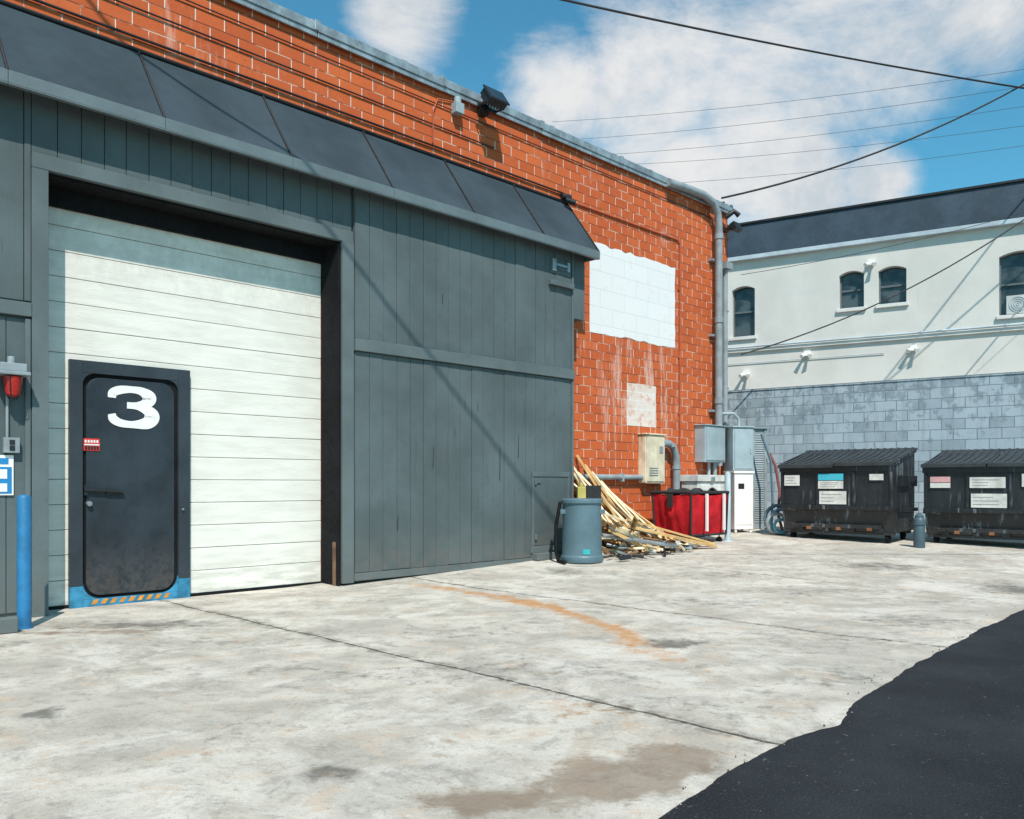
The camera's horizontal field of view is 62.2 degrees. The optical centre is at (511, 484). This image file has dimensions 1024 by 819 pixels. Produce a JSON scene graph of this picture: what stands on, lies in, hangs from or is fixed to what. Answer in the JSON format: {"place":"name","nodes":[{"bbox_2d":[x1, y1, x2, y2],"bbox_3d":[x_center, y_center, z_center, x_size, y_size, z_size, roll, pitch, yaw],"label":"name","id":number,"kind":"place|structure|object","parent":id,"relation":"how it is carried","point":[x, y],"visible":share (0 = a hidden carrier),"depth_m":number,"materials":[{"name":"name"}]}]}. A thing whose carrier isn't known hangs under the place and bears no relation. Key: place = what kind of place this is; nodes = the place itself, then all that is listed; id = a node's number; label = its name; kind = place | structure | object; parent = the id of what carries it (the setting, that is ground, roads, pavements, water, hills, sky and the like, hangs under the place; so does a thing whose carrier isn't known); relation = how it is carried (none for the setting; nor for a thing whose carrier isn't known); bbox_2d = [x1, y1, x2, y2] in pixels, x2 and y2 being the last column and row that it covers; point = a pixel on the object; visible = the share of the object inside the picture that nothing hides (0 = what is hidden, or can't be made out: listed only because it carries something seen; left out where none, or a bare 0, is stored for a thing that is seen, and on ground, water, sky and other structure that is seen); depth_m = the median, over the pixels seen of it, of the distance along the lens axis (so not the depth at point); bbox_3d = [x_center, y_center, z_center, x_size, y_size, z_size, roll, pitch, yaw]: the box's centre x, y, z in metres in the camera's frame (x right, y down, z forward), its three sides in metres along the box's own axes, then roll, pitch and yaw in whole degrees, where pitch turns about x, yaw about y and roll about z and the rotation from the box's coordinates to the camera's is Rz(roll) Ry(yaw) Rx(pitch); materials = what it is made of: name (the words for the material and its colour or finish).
{"place":"outdoors","nodes":[
{"label":"outdoors","id":0,"kind":"place"},
{"bbox_2d":[0,521,1023,818],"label":"ground","id":1,"kind":"structure","parent":0,"point":[652,685],"depth_m":5.04,"materials":[{"name":"concrete"}]},
{"bbox_2d":[0,616,17,634],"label":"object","id":2,"kind":"object","parent":1,"relation":"on","point":[9,625],"visible":1,"depth_m":6.54,"materials":[{"name":"paint"}]},
{"bbox_2d":[17,495,32,629],"bbox_3d":[-3.903,0.625,6.793,0.130,1.090,0.130,0,0,0],"label":"bollard","id":3,"kind":"object","parent":1,"relation":"on","point":[24,559],"visible":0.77,"depth_m":6.75,"materials":[{"name":"blue metal"}]},
{"bbox_2d":[0,0,741,616],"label":"brick warehouse","id":4,"kind":"structure","parent":1,"relation":"on","point":[288,298],"depth_m":9.58,"materials":[{"name":"metal"}]},
{"bbox_2d":[86,378,173,594],"bbox_3d":[-3.710,0.017,8.281,0.015,2.065,0.840,0,0,45],"label":"pass door panel","id":5,"kind":"structure","parent":4,"relation":"in","point":[130,534],"depth_m":8.25,"materials":[{"name":"paint"}]},
{"bbox_2d":[554,498,604,563],"bbox_3d":[0.917,0.626,11.632,0.682,0.873,0.588,0,0,-23],"label":"trash barrel","id":6,"kind":"object","parent":1,"relation":"on","point":[581,531],"visible":1,"depth_m":11.42,"materials":[{"name":"plastic"}]},
{"bbox_2d":[577,483,600,497],"bbox_3d":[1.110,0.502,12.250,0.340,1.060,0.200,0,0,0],"label":"paint container","id":7,"kind":"object","parent":6,"relation":"on","point":[590,491],"visible":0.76,"depth_m":12.17,"materials":[{"name":"yellow plastic"}]},
{"bbox_2d":[574,455,716,560],"bbox_3d":[1.807,0.291,12.814,2.835,1.506,1.545,0,0,-45],"label":"wood scrap pile","id":8,"kind":"object","parent":1,"relation":"on","point":[626,534],"visible":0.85,"depth_m":12.66,"materials":[{"name":"brown wood"}]},
{"bbox_2d":[651,487,729,541],"bbox_3d":[2.970,0.505,14.057,0.872,0.924,1.259,0,0,45],"label":"laundry cart","id":9,"kind":"object","parent":1,"relation":"on","point":[696,512],"visible":0.98,"depth_m":13.68,"materials":[{"name":"red fabric"}]},
{"bbox_2d":[680,475,724,536],"bbox_3d":[3.449,0.369,15.216,0.400,1.080,0.980,0,0,45],"label":"white storage cabinet","id":10,"kind":"object","parent":1,"relation":"on","point":[708,482],"visible":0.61,"depth_m":14.97,"materials":[{"name":"metal"}]},
{"bbox_2d":[722,472,732,541],"bbox_3d":[3.620,0.373,14.250,0.180,1.185,0.180,0,0,0],"label":"bollard","id":11,"kind":"object","parent":1,"relation":"on","point":[728,488],"visible":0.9,"depth_m":14.20,"materials":[{"name":"white metal"}]},
{"bbox_2d":[723,412,754,531],"bbox_3d":[4.185,-0.235,15.796,0.550,2.229,0.430,0,0,-14],"label":"utility cabinet stack","id":12,"kind":"object","parent":1,"relation":"on","point":[738,464],"visible":0.88,"depth_m":15.63,"materials":[{"name":"white paint"}]},
{"bbox_2d":[752,427,768,528],"bbox_3d":[4.740,-0.131,16.500,0.360,1.960,0.360,0,0,-12],"label":"louvred utility cabinet","id":13,"kind":"object","parent":1,"relation":"on","point":[759,481],"visible":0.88,"depth_m":16.37,"materials":[{"name":"grey metal"}]},
{"bbox_2d":[760,434,787,533],"bbox_3d":[4.824,-0.031,15.724,0.568,1.852,1.204,0,0,0],"label":"garden hose","id":14,"kind":"object","parent":1,"relation":"on","point":[771,528],"visible":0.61,"depth_m":15.36,"materials":[{"name":"plastic"}]},
{"bbox_2d":[777,447,917,542],"bbox_3d":[5.782,0.152,14.665,2.000,1.590,1.326,0,0,41],"label":"dumpster","id":15,"kind":"object","parent":1,"relation":"on","point":[864,491],"visible":1,"depth_m":14.22,"materials":[{"name":"paint"}]},
{"bbox_2d":[728,223,1023,390],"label":"stucco walls","id":16,"kind":"structure","parent":1,"relation":"on","point":[795,301],"depth_m":22.00,"materials":[{"name":"white paint"}]},
{"bbox_2d":[739,259,919,377],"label":"security lights","id":17,"kind":"object","parent":16,"relation":"attached to","point":[869,262],"visible":1,"depth_m":22.05,"materials":[{"name":"white paint"}]},
{"bbox_2d":[727,181,1023,257],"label":"dark parapet","id":18,"kind":"structure","parent":16,"relation":"on","point":[970,206],"depth_m":21.92,"materials":[{"name":"grey metal"}]},
{"bbox_2d":[727,178,1023,226],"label":"parapet cap","id":19,"kind":"object","parent":18,"relation":"on","point":[894,199],"visible":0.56,"depth_m":21.90,"materials":[{"name":"black metal"}]},
{"bbox_2d":[727,217,1023,364],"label":"wall trim","id":20,"kind":"structure","parent":16,"relation":"attached to","point":[1006,222],"depth_m":21.98,"materials":[{"name":"paint"}]},
{"bbox_2d":[728,302,1023,353],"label":"sills and ledge","id":21,"kind":"structure","parent":16,"relation":"attached to","point":[1011,316],"depth_m":21.92,"materials":[{"name":"paint"}]},
{"bbox_2d":[733,258,1023,336],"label":"window frames","id":22,"kind":"structure","parent":16,"relation":"attached to","point":[900,285],"depth_m":22.15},
{"bbox_2d":[735,252,1023,336],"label":"window panes","id":23,"kind":"object","parent":16,"relation":"attached to","point":[1012,268],"visible":0.48,"depth_m":22.15,"materials":[{"name":"black glass"}]},
{"bbox_2d":[1006,294,1023,314],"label":"window fan box","id":24,"kind":"object","parent":23,"relation":"attached to","point":[1009,311],"visible":0.89,"depth_m":20.49,"materials":[{"name":"white plastic"}]},
{"bbox_2d":[1009,296,1023,311],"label":"window fan grille","id":25,"kind":"object","parent":24,"relation":"attached to","point":[1016,303],"depth_m":20.45,"materials":[{"name":"grey metal"}]},
{"bbox_2d":[728,371,1023,528],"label":"block wall","id":26,"kind":"structure","parent":1,"relation":"on","point":[929,418],"depth_m":16.70,"materials":[{"name":"concrete"}]},
{"bbox_2d":[912,513,925,547],"bbox_3d":[6.380,0.717,13.300,0.196,0.540,0.196,0,0,0],"label":"standpipe","id":27,"kind":"object","parent":1,"relation":"on","point":[918,523],"visible":1,"depth_m":13.23,"materials":[{"name":"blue metal"}]},
{"bbox_2d":[921,448,1023,542],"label":"dumpster","id":28,"kind":"object","parent":1,"relation":"on","point":[974,494],"visible":1,"depth_m":13.51,"materials":[{"name":"paint"}]},
{"bbox_3d":[13.900,-5.250,18.500,0.320,13.200,1.800,0,0,0],"label":"utility pole","id":29,"kind":"object","parent":1,"relation":"on","visible":0},
{"bbox_2d":[560,0,1023,88],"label":"overhead wire","id":30,"kind":"object","parent":29,"relation":"attached to","point":[721,33],"visible":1,"depth_m":16.15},
{"bbox_2d":[721,84,1023,198],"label":"overhead wire","id":31,"kind":"object","parent":29,"relation":"attached to","point":[805,176],"visible":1,"depth_m":16.74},
{"bbox_2d":[741,219,1023,354],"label":"overhead wire","id":32,"kind":"object","parent":29,"relation":"attached to","point":[889,297],"visible":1,"depth_m":17.87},
{"bbox_2d":[741,212,1023,274],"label":"overhead wire","id":33,"kind":"object","parent":29,"relation":"attached to","point":[879,248],"visible":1,"depth_m":17.86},
{"bbox_2d":[269,0,1023,224],"label":"sky","id":34,"kind":"structure","parent":0,"point":[564,62],"materials":[{"name":"blue"}]},
{"bbox_2d":[554,69,1023,121],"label":"overhead wire","id":35,"kind":"object","parent":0,"point":[795,100],"visible":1,"depth_m":34.85,"materials":[{"name":"metal"}]},
{"bbox_2d":[585,86,1023,138],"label":"overhead wire","id":36,"kind":"object","parent":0,"point":[806,117],"visible":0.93,"depth_m":34.72,"materials":[{"name":"metal"}]},
{"bbox_2d":[622,106,1023,153],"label":"overhead wire","id":37,"kind":"object","parent":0,"point":[830,133],"visible":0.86,"depth_m":34.31,"materials":[{"name":"metal"}]},
{"bbox_2d":[645,126,1019,163],"bbox_3d":[11.100,-14.250,36.000,19.212,3.014,0.016,0,0,39],"label":"overhead wire","id":38,"kind":"object","parent":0,"point":[836,148],"visible":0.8,"depth_m":34.19,"materials":[{"name":"metal"}]},
{"bbox_2d":[658,610,1023,818],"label":"asphalt road","id":39,"kind":"structure","parent":0,"point":[938,735],"depth_m":3.56,"materials":[{"name":"black asphalt"}]},
{"bbox_2d":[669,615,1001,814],"bbox_3d":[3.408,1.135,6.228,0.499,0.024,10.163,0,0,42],"label":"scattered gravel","id":40,"kind":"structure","parent":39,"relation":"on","point":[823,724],"depth_m":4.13,"materials":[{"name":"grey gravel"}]},
{"bbox_2d":[683,145,1023,182],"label":"overhead wire","id":41,"kind":"object","parent":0,"point":[861,166],"visible":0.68,"depth_m":33.72,"materials":[{"name":"metal"}]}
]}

